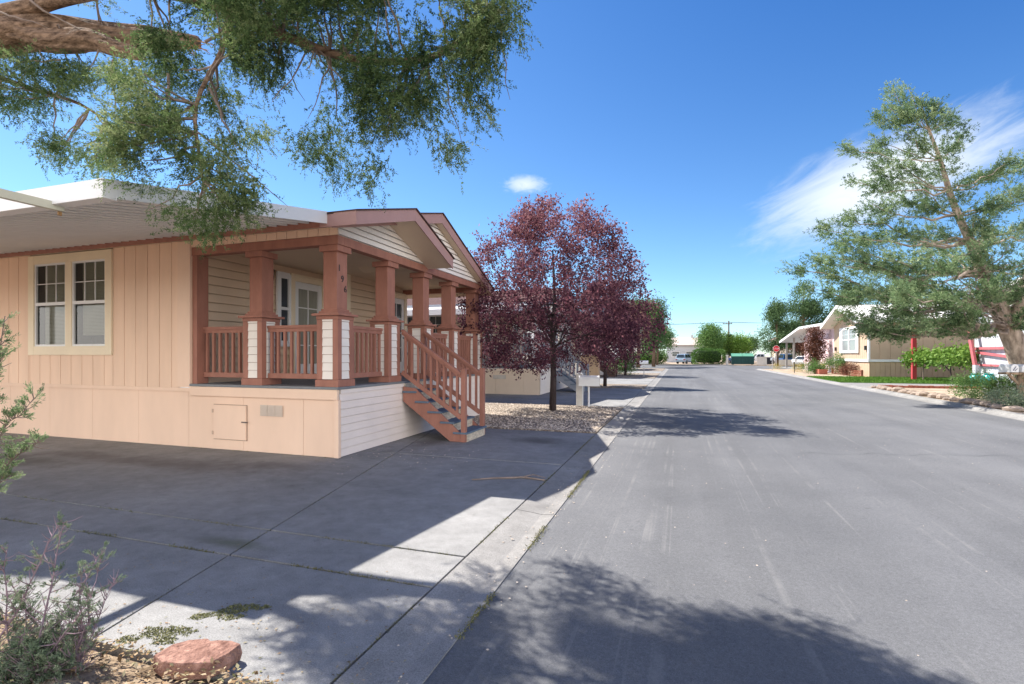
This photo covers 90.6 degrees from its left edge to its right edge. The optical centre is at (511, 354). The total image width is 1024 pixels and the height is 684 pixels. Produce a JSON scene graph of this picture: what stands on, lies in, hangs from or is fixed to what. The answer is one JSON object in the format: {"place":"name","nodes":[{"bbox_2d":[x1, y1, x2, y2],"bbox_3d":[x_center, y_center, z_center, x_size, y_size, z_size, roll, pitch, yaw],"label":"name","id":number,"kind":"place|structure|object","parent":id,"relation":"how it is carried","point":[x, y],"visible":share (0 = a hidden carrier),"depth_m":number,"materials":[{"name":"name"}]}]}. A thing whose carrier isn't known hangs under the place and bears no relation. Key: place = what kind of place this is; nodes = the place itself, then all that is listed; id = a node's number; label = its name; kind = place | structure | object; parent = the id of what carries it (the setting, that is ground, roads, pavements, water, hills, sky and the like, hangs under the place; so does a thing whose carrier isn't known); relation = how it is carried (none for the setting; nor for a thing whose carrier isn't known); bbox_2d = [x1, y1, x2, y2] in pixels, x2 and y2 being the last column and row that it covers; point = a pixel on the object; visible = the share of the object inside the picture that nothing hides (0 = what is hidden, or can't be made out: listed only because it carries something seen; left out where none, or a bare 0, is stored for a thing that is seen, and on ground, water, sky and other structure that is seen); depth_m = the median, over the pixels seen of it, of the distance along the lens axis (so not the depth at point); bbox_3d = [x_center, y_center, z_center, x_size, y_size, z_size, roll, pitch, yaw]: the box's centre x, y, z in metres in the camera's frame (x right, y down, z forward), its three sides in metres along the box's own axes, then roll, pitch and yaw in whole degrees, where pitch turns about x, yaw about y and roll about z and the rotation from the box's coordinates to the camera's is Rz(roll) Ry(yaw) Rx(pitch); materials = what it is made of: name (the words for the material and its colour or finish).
{"place":"outdoors","nodes":[
{"label":"outdoors","id":0,"kind":"place"},
{"bbox_2d":[0,626,215,683],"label":"planting bed","id":1,"kind":"object","parent":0,"point":[90,677],"visible":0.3,"depth_m":2.49,"materials":[{"name":"tan gravel"}]},
{"bbox_2d":[0,311,48,493],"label":"juniper shrub","id":2,"kind":"object","parent":1,"relation":"on","point":[6,472],"visible":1,"depth_m":2.73,"materials":[{"name":"green plant"}]},
{"bbox_2d":[0,620,92,683],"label":"juniper shrub","id":3,"kind":"object","parent":1,"relation":"on","point":[19,649],"visible":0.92,"depth_m":2.40,"materials":[{"name":"green plant"}]},
{"bbox_2d":[0,511,127,682],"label":"juniper shrub","id":4,"kind":"object","parent":1,"relation":"on","point":[70,631],"visible":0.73,"depth_m":2.58,"materials":[{"name":"green plant"}]},
{"bbox_2d":[0,544,460,683],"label":"leaf litter","id":5,"kind":"object","parent":1,"relation":"on","point":[221,670],"visible":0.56,"depth_m":2.49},
{"bbox_2d":[0,519,226,643],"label":"driveway","id":6,"kind":"structure","parent":0,"point":[159,577],"depth_m":3.82,"materials":[{"name":"concrete"}]},
{"bbox_2d":[0,494,267,556],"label":"driveway","id":7,"kind":"structure","parent":0,"point":[221,539],"depth_m":4.76,"materials":[{"name":"concrete"}]},
{"bbox_2d":[0,433,394,530],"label":"driveway","id":8,"kind":"structure","parent":0,"point":[259,490],"depth_m":6.57,"materials":[{"name":"concrete"}]},
{"bbox_2d":[0,178,492,457],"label":"mobile home","id":9,"kind":"object","parent":8,"relation":"on","point":[290,324],"visible":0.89,"depth_m":9.12,"materials":[{"name":"beige paint"}]},
{"bbox_2d":[0,188,64,215],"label":"steel tube","id":10,"kind":"object","parent":9,"relation":"attached to","point":[24,199],"visible":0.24,"depth_m":4.65,"materials":[{"name":"white paint"}]},
{"bbox_2d":[28,249,112,354],"bbox_3d":[-8.483,-0.982,9.940,2.370,1.965,0.392,0,0,18],"label":"window","id":11,"kind":"structure","parent":9,"relation":"in","point":[70,306],"depth_m":9.83,"materials":[{"name":"white paint"}]},
{"bbox_2d":[276,271,290,346],"bbox_3d":[-4.852,-0.970,10.821,0.062,1.580,0.460,0,0,18],"label":"window","id":12,"kind":"structure","parent":9,"relation":"in","point":[283,279],"depth_m":10.82,"materials":[{"name":"white paint"}]},
{"bbox_2d":[290,273,322,373],"bbox_3d":[-4.610,-0.635,11.499,0.105,2.270,1.180,0,0,18],"label":"door","id":13,"kind":"structure","parent":9,"relation":"in","point":[306,291],"depth_m":11.45,"materials":[{"name":"white paint"}]},
{"bbox_2d":[395,292,407,372],"bbox_3d":[-3.155,-0.605,13.893,0.105,2.210,1.080,0,0,18],"label":"door","id":14,"kind":"structure","parent":9,"relation":"in","point":[400,298],"depth_m":14.16,"materials":[{"name":"white paint"}]},
{"bbox_2d":[1,436,593,681],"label":"joint weeds","id":15,"kind":"object","parent":8,"relation":"on","point":[542,527],"visible":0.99,"depth_m":4.20,"materials":[{"name":"green plant"}]},
{"bbox_2d":[92,556,430,683],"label":"driveway","id":16,"kind":"structure","parent":0,"point":[357,602],"depth_m":3.09,"materials":[{"name":"concrete"}]},
{"bbox_2d":[116,625,198,645],"bbox_3d":[-2.016,1.599,2.890,0.367,0.028,0.260,0,0,18],"label":"moss patch","id":17,"kind":"object","parent":16,"relation":"on","point":[164,637],"visible":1,"depth_m":2.90,"materials":[{"name":"green plant"}]},
{"bbox_2d":[152,639,241,680],"bbox_3d":[-1.613,1.553,2.591,0.386,0.086,0.225,0,0,7],"label":"rock","id":18,"kind":"object","parent":16,"relation":"on","point":[193,655],"visible":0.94,"depth_m":2.55,"materials":[{"name":"stone"}]},
{"bbox_2d":[187,603,271,622],"bbox_3d":[-1.746,1.599,3.154,0.471,0.029,0.222,0,0,-7],"label":"moss patch","id":19,"kind":"object","parent":16,"relation":"on","point":[218,615],"visible":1,"depth_m":3.15,"materials":[{"name":"green plant"}]},
{"bbox_2d":[0,0,542,259],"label":"juniper tree","id":20,"kind":"object","parent":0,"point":[29,27],"visible":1,"depth_m":4.50,"materials":[{"name":"green plant"}]},
{"bbox_2d":[231,531,463,589],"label":"driveway","id":21,"kind":"structure","parent":0,"point":[426,569],"depth_m":3.99,"materials":[{"name":"concrete"}]},
{"bbox_2d":[362,429,434,453],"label":"driveway","id":22,"kind":"structure","parent":0,"point":[398,445],"depth_m":9.04,"materials":[{"name":"concrete"}]},
{"bbox_2d":[179,387,633,406],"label":"driveway","id":23,"kind":"structure","parent":0,"point":[563,400],"depth_m":17.83,"materials":[{"name":"concrete"}]},
{"bbox_2d":[271,453,561,558],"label":"driveway","id":24,"kind":"structure","parent":0,"point":[403,501],"depth_m":5.43,"materials":[{"name":"concrete"}]},
{"bbox_2d":[472,474,545,480],"bbox_3d":[-0.037,1.575,6.530,0.943,0.041,0.222,0,0,2],"label":"stick","id":25,"kind":"object","parent":24,"relation":"on","point":[525,477],"visible":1,"depth_m":6.52,"materials":[{"name":"brown wood"}]},
{"bbox_2d":[397,428,595,465],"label":"driveway","id":26,"kind":"structure","parent":0,"point":[546,447],"depth_m":8.87,"materials":[{"name":"concrete"}]},
{"bbox_2d":[401,329,486,441],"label":"staircase","id":27,"kind":"structure","parent":26,"relation":"on","point":[436,407],"depth_m":9.56,"materials":[{"name":"paint"}]},
{"bbox_2d":[0,0,1023,356],"label":"sky","id":28,"kind":"structure","parent":0,"point":[707,128],"materials":[{"name":"blue"}]},
{"bbox_2d":[472,403,623,433],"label":"gravel yard","id":29,"kind":"structure","parent":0,"point":[603,424],"depth_m":12.82,"materials":[{"name":"beige gravel"}]},
{"bbox_2d":[456,191,670,410],"bbox_3d":[1.345,-1.496,14.477,6.278,6.195,6.461,0,0,18],"label":"plum tree","id":30,"kind":"object","parent":29,"relation":"on","point":[531,220],"visible":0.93,"depth_m":13.60,"materials":[{"name":"purple plant"}]},
{"bbox_2d":[576,372,582,405],"bbox_3d":[2.158,1.071,16.079,0.200,1.057,0.287,0,0,18],"label":"marker post","id":31,"kind":"object","parent":29,"relation":"on","point":[579,395],"visible":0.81,"depth_m":15.95,"materials":[{"name":"white wood"}]},
{"bbox_2d":[579,375,599,406],"bbox_3d":[2.340,1.109,15.396,0.616,0.982,0.302,0,0,4],"label":"mailbox","id":32,"kind":"object","parent":29,"relation":"on","point":[589,380],"visible":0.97,"depth_m":15.27,"materials":[{"name":"white paint"}]},
{"bbox_2d":[556,346,588,392],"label":"staircase","id":33,"kind":"structure","parent":0,"point":[568,380],"depth_m":21.84,"materials":[{"name":"grey paint"}]},
{"bbox_2d":[504,387,642,397],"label":"driveway","id":34,"kind":"structure","parent":0,"point":[613,392],"depth_m":21.63,"materials":[{"name":"concrete"}]},
{"bbox_2d":[211,288,581,394],"bbox_3d":[-6.949,-0.750,24.891,19.175,4.700,9.760,0,0,18],"label":"mobile home","id":35,"kind":"object","parent":34,"relation":"on","point":[497,382],"visible":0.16,"depth_m":20.89,"materials":[{"name":"beige"}]},
{"bbox_2d":[407,315,440,354],"bbox_3d":[-3.642,-0.900,21.790,2.200,1.800,0.062,0,0,18],"label":"window","id":36,"kind":"structure","parent":35,"relation":"in","point":[435,319],"depth_m":21.71,"materials":[{"name":"white glass"}]},
{"bbox_2d":[600,358,616,376],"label":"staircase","id":37,"kind":"structure","parent":0,"point":[610,374],"depth_m":36.92,"materials":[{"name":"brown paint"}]},
{"bbox_2d":[574,377,654,384],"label":"driveway","id":38,"kind":"structure","parent":0,"point":[646,381],"depth_m":31.81,"materials":[{"name":"concrete"}]},
{"bbox_2d":[590,384,647,388],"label":"gravel yard","id":39,"kind":"structure","parent":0,"point":[638,386],"depth_m":25.43,"materials":[{"name":"beige gravel"}]},
{"bbox_2d":[580,355,601,386],"bbox_3d":[3.956,0.800,25.655,1.100,1.600,0.800,0,0,18],"label":"mailbox","id":40,"kind":"object","parent":39,"relation":"on","point":[594,369],"visible":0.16,"depth_m":25.32,"materials":[{"name":"metal"}]},
{"bbox_2d":[569,273,639,385],"bbox_3d":[4.712,-1.289,25.623,3.783,5.781,4.085,0,0,18],"label":"plum tree","id":41,"kind":"object","parent":39,"relation":"on","point":[605,370],"visible":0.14,"depth_m":25.49,"materials":[{"name":"purple plant"}]},
{"bbox_2d":[600,373,659,377],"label":"gravel yard","id":42,"kind":"structure","parent":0,"point":[644,375],"depth_m":39.08,"materials":[{"name":"beige gravel"}]},
{"bbox_2d":[407,317,603,376],"bbox_3d":[-1.632,-0.750,41.922,18.575,4.700,7.282,0,0,18],"label":"mobile home","id":43,"kind":"object","parent":42,"relation":"on","point":[601,372],"visible":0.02,"depth_m":37.45,"materials":[{"name":"beige"}]},
{"bbox_2d":[523,330,542,354],"bbox_3d":[1.507,-0.900,37.360,2.200,1.800,0.062,0,0,18],"label":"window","id":44,"kind":"structure","parent":43,"relation":"in","point":[532,335],"depth_m":37.45,"materials":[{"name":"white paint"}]},
{"bbox_2d":[599,300,651,374],"bbox_3d":[8.737,-1.497,39.339,4.392,6.198,4.482,0,0,18],"label":"plum tree","id":45,"kind":"object","parent":42,"relation":"on","point":[625,371],"visible":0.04,"depth_m":39.15,"materials":[{"name":"purple plant"}]},
{"bbox_2d":[617,353,639,374],"bbox_3d":[9.072,0.558,39.828,2.051,2.468,2.102,0,0,18],"label":"bush","id":46,"kind":"object","parent":42,"relation":"on","point":[630,366],"visible":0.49,"depth_m":39.53,"materials":[{"name":"green plant"}]},
{"bbox_2d":[620,368,664,370],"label":"gravel yard","id":47,"kind":"structure","parent":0,"point":[651,369],"depth_m":55.25,"materials":[{"name":"beige gravel"}]},
{"bbox_2d":[623,371,661,372],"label":"driveway","id":48,"kind":"structure","parent":0,"point":[645,372],"depth_m":46.36,"materials":[{"name":"concrete"}]},
{"bbox_2d":[667,335,703,361],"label":"house","id":49,"kind":"structure","parent":0,"point":[686,345],"depth_m":106.60,"materials":[{"name":"metal"}]},
{"bbox_2d":[628,365,803,368],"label":"cross street","id":50,"kind":"structure","parent":0,"point":[708,367],"depth_m":65.87,"materials":[{"name":"grey asphalt"}]},
{"bbox_2d":[625,295,656,367],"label":"tree","id":51,"kind":"object","parent":50,"relation":"on","point":[638,359],"visible":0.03,"depth_m":63.81,"materials":[{"name":"green plant"}]},
{"bbox_2d":[640,291,673,366],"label":"pine tree","id":52,"kind":"object","parent":50,"relation":"on","point":[657,337],"visible":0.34,"depth_m":68.87,"materials":[{"name":"green plant"}]},
{"bbox_2d":[640,325,678,364],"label":"tree","id":53,"kind":"object","parent":50,"relation":"on","point":[671,336],"visible":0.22,"depth_m":80.14,"materials":[{"name":"green plant"}]},
{"bbox_2d":[748,296,797,365],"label":"juniper tree","id":54,"kind":"object","parent":50,"relation":"on","point":[776,311],"visible":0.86,"depth_m":73.27,"materials":[{"name":"green plant"}]},
{"bbox_2d":[788,343,803,354],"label":"tree","id":55,"kind":"object","parent":50,"relation":"on","point":[797,346],"visible":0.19,"depth_m":70.70,"materials":[{"name":"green plant"}]},
{"bbox_2d":[771,280,831,357],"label":"juniper tree","id":56,"kind":"object","parent":50,"relation":"on","point":[813,309],"visible":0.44,"depth_m":73.37,"materials":[{"name":"green plant"}]},
{"bbox_2d":[819,287,875,322],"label":"juniper tree","id":57,"kind":"object","parent":50,"relation":"on","point":[834,304],"visible":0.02,"depth_m":73.30,"materials":[{"name":"green plant"}]},
{"bbox_2d":[423,369,1023,683],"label":"road","id":58,"kind":"structure","parent":0,"point":[854,551],"depth_m":4.14,"materials":[{"name":"grey asphalt"}]},
{"bbox_2d":[337,420,1018,683],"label":"scattered grit","id":59,"kind":"object","parent":58,"relation":"on","point":[532,527],"visible":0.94,"depth_m":4.68,"materials":[{"name":"stone"}]},
{"bbox_2d":[651,360,799,365],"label":"dirt lot","id":60,"kind":"structure","parent":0,"point":[755,363],"depth_m":82.72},
{"bbox_2d":[635,351,668,363],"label":"hedge","id":61,"kind":"object","parent":60,"relation":"on","point":[649,359],"visible":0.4,"depth_m":86.02,"materials":[{"name":"green plant"}]},
{"bbox_2d":[676,354,692,363],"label":"parked car","id":62,"kind":"object","parent":60,"relation":"on","point":[684,358],"visible":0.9,"depth_m":89.31,"materials":[{"name":"paint"}]},
{"bbox_2d":[691,348,726,363],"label":"hedge","id":63,"kind":"object","parent":60,"relation":"on","point":[703,356],"visible":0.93,"depth_m":82.67,"materials":[{"name":"green plant"}]},
{"bbox_2d":[693,322,729,353],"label":"tree","id":64,"kind":"object","parent":60,"relation":"on","point":[710,335],"visible":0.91,"depth_m":95.97,"materials":[{"name":"green plant"}]},
{"bbox_2d":[721,329,756,357],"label":"tree","id":65,"kind":"object","parent":60,"relation":"on","point":[739,343],"visible":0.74,"depth_m":97.37,"materials":[{"name":"green plant"}]},
{"bbox_2d":[730,353,754,364],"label":"dumpster","id":66,"kind":"object","parent":60,"relation":"on","point":[742,358],"visible":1,"depth_m":81.24,"materials":[{"name":"teal metal"}]},
{"bbox_2d":[742,333,761,354],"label":"tree","id":67,"kind":"object","parent":60,"relation":"on","point":[753,343],"visible":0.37,"depth_m":101.17,"materials":[{"name":"green plant"}]},
{"bbox_2d":[779,354,792,359],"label":"parked car","id":68,"kind":"object","parent":60,"relation":"on","point":[781,357],"visible":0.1,"depth_m":80.24,"materials":[{"name":"paint"}]},
{"bbox_2d":[757,357,791,364],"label":"block wall","id":69,"kind":"structure","parent":0,"point":[761,360],"depth_m":79.72,"materials":[{"name":"beige concrete"}]},
{"bbox_2d":[764,369,848,376],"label":"dirt bed","id":70,"kind":"object","parent":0,"point":[800,373],"visible":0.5,"depth_m":42.48,"materials":[{"name":"beige soil"}]},
{"bbox_2d":[797,325,830,363],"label":"bush","id":71,"kind":"object","parent":70,"relation":"on","point":[814,348],"visible":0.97,"depth_m":45.98,"materials":[{"name":"red plant"}]},
{"bbox_2d":[799,358,831,373],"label":"bush","id":72,"kind":"object","parent":70,"relation":"on","point":[813,367],"visible":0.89,"depth_m":41.67,"materials":[{"name":"green plant"}]},
{"bbox_2d":[814,369,827,373],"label":"brick planter","id":73,"kind":"object","parent":70,"relation":"on","point":[821,371],"visible":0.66,"depth_m":40.58,"materials":[{"name":"brick"}]},
{"bbox_2d":[821,351,845,372],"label":"bush","id":74,"kind":"object","parent":70,"relation":"on","point":[838,362],"visible":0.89,"depth_m":40.83,"materials":[{"name":"green plant"}]},
{"bbox_2d":[831,368,862,375],"bbox_3d":[25.637,1.305,38.919,0.140,0.510,7.300,0,0,18],"label":"brick planter","id":75,"kind":"object","parent":70,"relation":"on","point":[851,374],"visible":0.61,"depth_m":37.49,"materials":[{"name":"red brick"}]},
{"bbox_2d":[835,361,859,375],"bbox_3d":[25.337,1.085,38.174,1.858,1.406,2.557,0,0,33],"label":"bush","id":76,"kind":"object","parent":70,"relation":"on","point":[844,369],"visible":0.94,"depth_m":38.03,"materials":[{"name":"red plant"}]},
{"bbox_2d":[807,375,962,383],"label":"lawn","id":77,"kind":"structure","parent":0,"point":[885,382],"depth_m":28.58,"materials":[{"name":"plant"}]},
{"bbox_2d":[898,341,979,381],"bbox_3d":[24.033,0.387,28.638,1.512,2.339,7.989,0,0,18],"label":"vine","id":78,"kind":"object","parent":77,"relation":"on","point":[960,355],"visible":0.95,"depth_m":27.66,"materials":[{"name":"green plant"}]},
{"bbox_2d":[911,328,978,378],"bbox_3d":[29.554,-0.130,26.337,12.420,3.400,7.830,0,0,18],"label":"patio awning","id":79,"kind":"object","parent":77,"relation":"on","point":[972,353],"visible":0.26,"depth_m":30.80,"materials":[{"name":"red paint"}]},
{"bbox_2d":[846,383,984,388],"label":"driveway","id":80,"kind":"structure","parent":0,"point":[867,384],"depth_m":26.98,"materials":[{"name":"concrete"}]},
{"bbox_2d":[975,277,1023,389],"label":"mobile home","id":81,"kind":"object","parent":80,"relation":"on","point":[991,352],"visible":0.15,"depth_m":24.02,"materials":[{"name":"grey"}]},
{"bbox_2d":[870,387,1023,413],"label":"dirt bed","id":82,"kind":"object","parent":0,"point":[937,390],"visible":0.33,"depth_m":21.09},
{"bbox_2d":[774,78,1023,378],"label":"juniper tree","id":83,"kind":"object","parent":82,"relation":"on","point":[984,295],"visible":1,"depth_m":17.48,"materials":[{"name":"green plant"}]},
{"bbox_2d":[959,398,978,403],"bbox_3d":[14.742,1.493,16.336,0.498,0.229,0.476,0,0,18],"label":"rock","id":84,"kind":"object","parent":82,"relation":"on","point":[967,400],"visible":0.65,"depth_m":16.22,"materials":[{"name":"stone"}]},
{"bbox_2d":[940,366,1023,398],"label":"bush","id":85,"kind":"object","parent":82,"relation":"on","point":[977,382],"visible":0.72,"depth_m":17.91,"materials":[{"name":"green plant"}]},
{"bbox_2d":[978,371,1012,397],"bbox_3d":[17.515,1.103,18.164,1.603,1.158,1.651,0,0,18],"label":"yucca","id":86,"kind":"object","parent":82,"relation":"on","point":[988,387],"visible":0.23,"depth_m":18.22,"materials":[{"name":"green plant"}]},
{"bbox_2d":[979,380,1023,407],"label":"bush","id":87,"kind":"object","parent":82,"relation":"on","point":[1015,401],"visible":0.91,"depth_m":14.86,"materials":[{"name":"green plant"}]},
{"bbox_2d":[998,372,1023,398],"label":"mailbox stand","id":88,"kind":"object","parent":82,"relation":"on","point":[1018,376],"visible":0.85,"depth_m":16.54,"materials":[{"name":"brown wood"}]},
{"bbox_2d":[998,364,1018,371],"bbox_3d":[16.245,0.430,16.575,0.260,0.257,0.451,0,0,0],"label":"mailbox","id":89,"kind":"object","parent":88,"relation":"on","point":[1008,367],"visible":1,"depth_m":16.47,"materials":[{"name":"white paint"}]},
{"bbox_2d":[1002,405,1023,411],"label":"rock","id":90,"kind":"object","parent":82,"relation":"on","point":[1014,408],"visible":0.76,"depth_m":13.89,"materials":[{"name":"beige stone"}]},
{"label":"driveway","id":91,"kind":"structure","parent":0,"visible":0},
{"bbox_2d":[779,323,834,371],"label":"mobile home","id":92,"kind":"object","parent":91,"relation":"on","point":[794,337],"visible":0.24,"depth_m":54.10,"materials":[{"name":"pink"}]},
{"label":"ground","id":93,"kind":"structure","parent":0,"visible":0},
{"bbox_2d":[333,510,553,683],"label":"gutter","id":94,"kind":"object","parent":93,"relation":"on","point":[435,625],"visible":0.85,"depth_m":3.17,"materials":[{"name":"concrete"}]},
{"bbox_2d":[517,455,599,514],"bbox_3d":[0.720,1.674,6.635,0.400,0.152,3.038,0,0,18],"label":"gutter","id":95,"kind":"object","parent":93,"relation":"on","point":[542,499],"visible":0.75,"depth_m":6.16,"materials":[{"name":"concrete"}]},
{"bbox_2d":[575,428,620,456],"bbox_3d":[1.677,1.674,9.530,0.400,0.152,3.038,0,0,18],"label":"gutter","id":96,"kind":"object","parent":93,"relation":"on","point":[592,447],"visible":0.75,"depth_m":9.20,"materials":[{"name":"concrete"}]},
{"bbox_2d":[603,413,632,429],"bbox_3d":[2.635,1.674,12.426,0.400,0.152,3.038,0,0,18],"label":"gutter","id":97,"kind":"object","parent":93,"relation":"on","point":[616,422],"visible":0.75,"depth_m":12.17,"materials":[{"name":"concrete"}]},
{"bbox_2d":[619,403,640,414],"bbox_3d":[3.593,1.674,15.322,0.400,0.152,3.038,0,0,18],"label":"gutter","id":98,"kind":"object","parent":93,"relation":"on","point":[629,408],"visible":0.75,"depth_m":15.12,"materials":[{"name":"concrete"}]},
{"bbox_2d":[630,396,646,403],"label":"gutter","id":99,"kind":"object","parent":93,"relation":"on","point":[637,400],"visible":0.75,"depth_m":18.04,"materials":[{"name":"concrete"}]},
{"bbox_2d":[641,364,723,364],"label":"curb","id":100,"kind":"structure","parent":93,"relation":"on","point":[684,364],"depth_m":81.47,"materials":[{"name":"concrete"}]},
{"bbox_2d":[849,386,880,391],"bbox_3d":[16.595,1.643,23.872,0.520,0.215,3.038,0,0,18],"label":"gutter","id":101,"kind":"object","parent":93,"relation":"on","point":[865,388],"visible":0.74,"depth_m":23.76,"materials":[{"name":"concrete"}]},
{"bbox_2d":[870,390,910,396],"bbox_3d":[15.637,1.643,20.976,0.520,0.215,3.038,0,0,18],"label":"gutter","id":102,"kind":"object","parent":93,"relation":"on","point":[891,393],"visible":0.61,"depth_m":20.82,"materials":[{"name":"concrete"}]},
{"bbox_2d":[820,304,974,377],"bbox_3d":[34.280,-1.160,36.534,19.050,5.420,9.340,0,0,18],"label":"mobile home","id":103,"kind":"object","parent":93,"relation":"on","point":[870,358],"visible":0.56,"depth_m":35.11,"materials":[{"name":"beige"}]},
{"bbox_2d":[839,326,858,352],"bbox_3d":[26.038,-1.150,39.218,0.075,2.000,4.520,0,0,18],"label":"window","id":104,"kind":"structure","parent":103,"relation":"in","point":[847,344],"depth_m":39.18,"materials":[{"name":"white paint"}]},
{"bbox_2d":[901,395,951,403],"bbox_3d":[14.679,1.643,18.080,0.520,0.215,3.038,0,0,18],"label":"gutter","id":105,"kind":"object","parent":93,"relation":"on","point":[926,399],"visible":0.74,"depth_m":17.93,"materials":[{"name":"concrete"}]},
{"bbox_2d":[937,402,1009,414],"bbox_3d":[13.722,1.643,15.184,0.520,0.215,3.038,0,0,18],"label":"gutter","id":106,"kind":"object","parent":93,"relation":"on","point":[979,409],"visible":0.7,"depth_m":14.99,"materials":[{"name":"concrete"}]},
{"bbox_2d":[989,412,1023,420],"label":"gutter","id":107,"kind":"object","parent":93,"relation":"on","point":[1015,416],"visible":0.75,"depth_m":13.27,"materials":[{"name":"concrete"}]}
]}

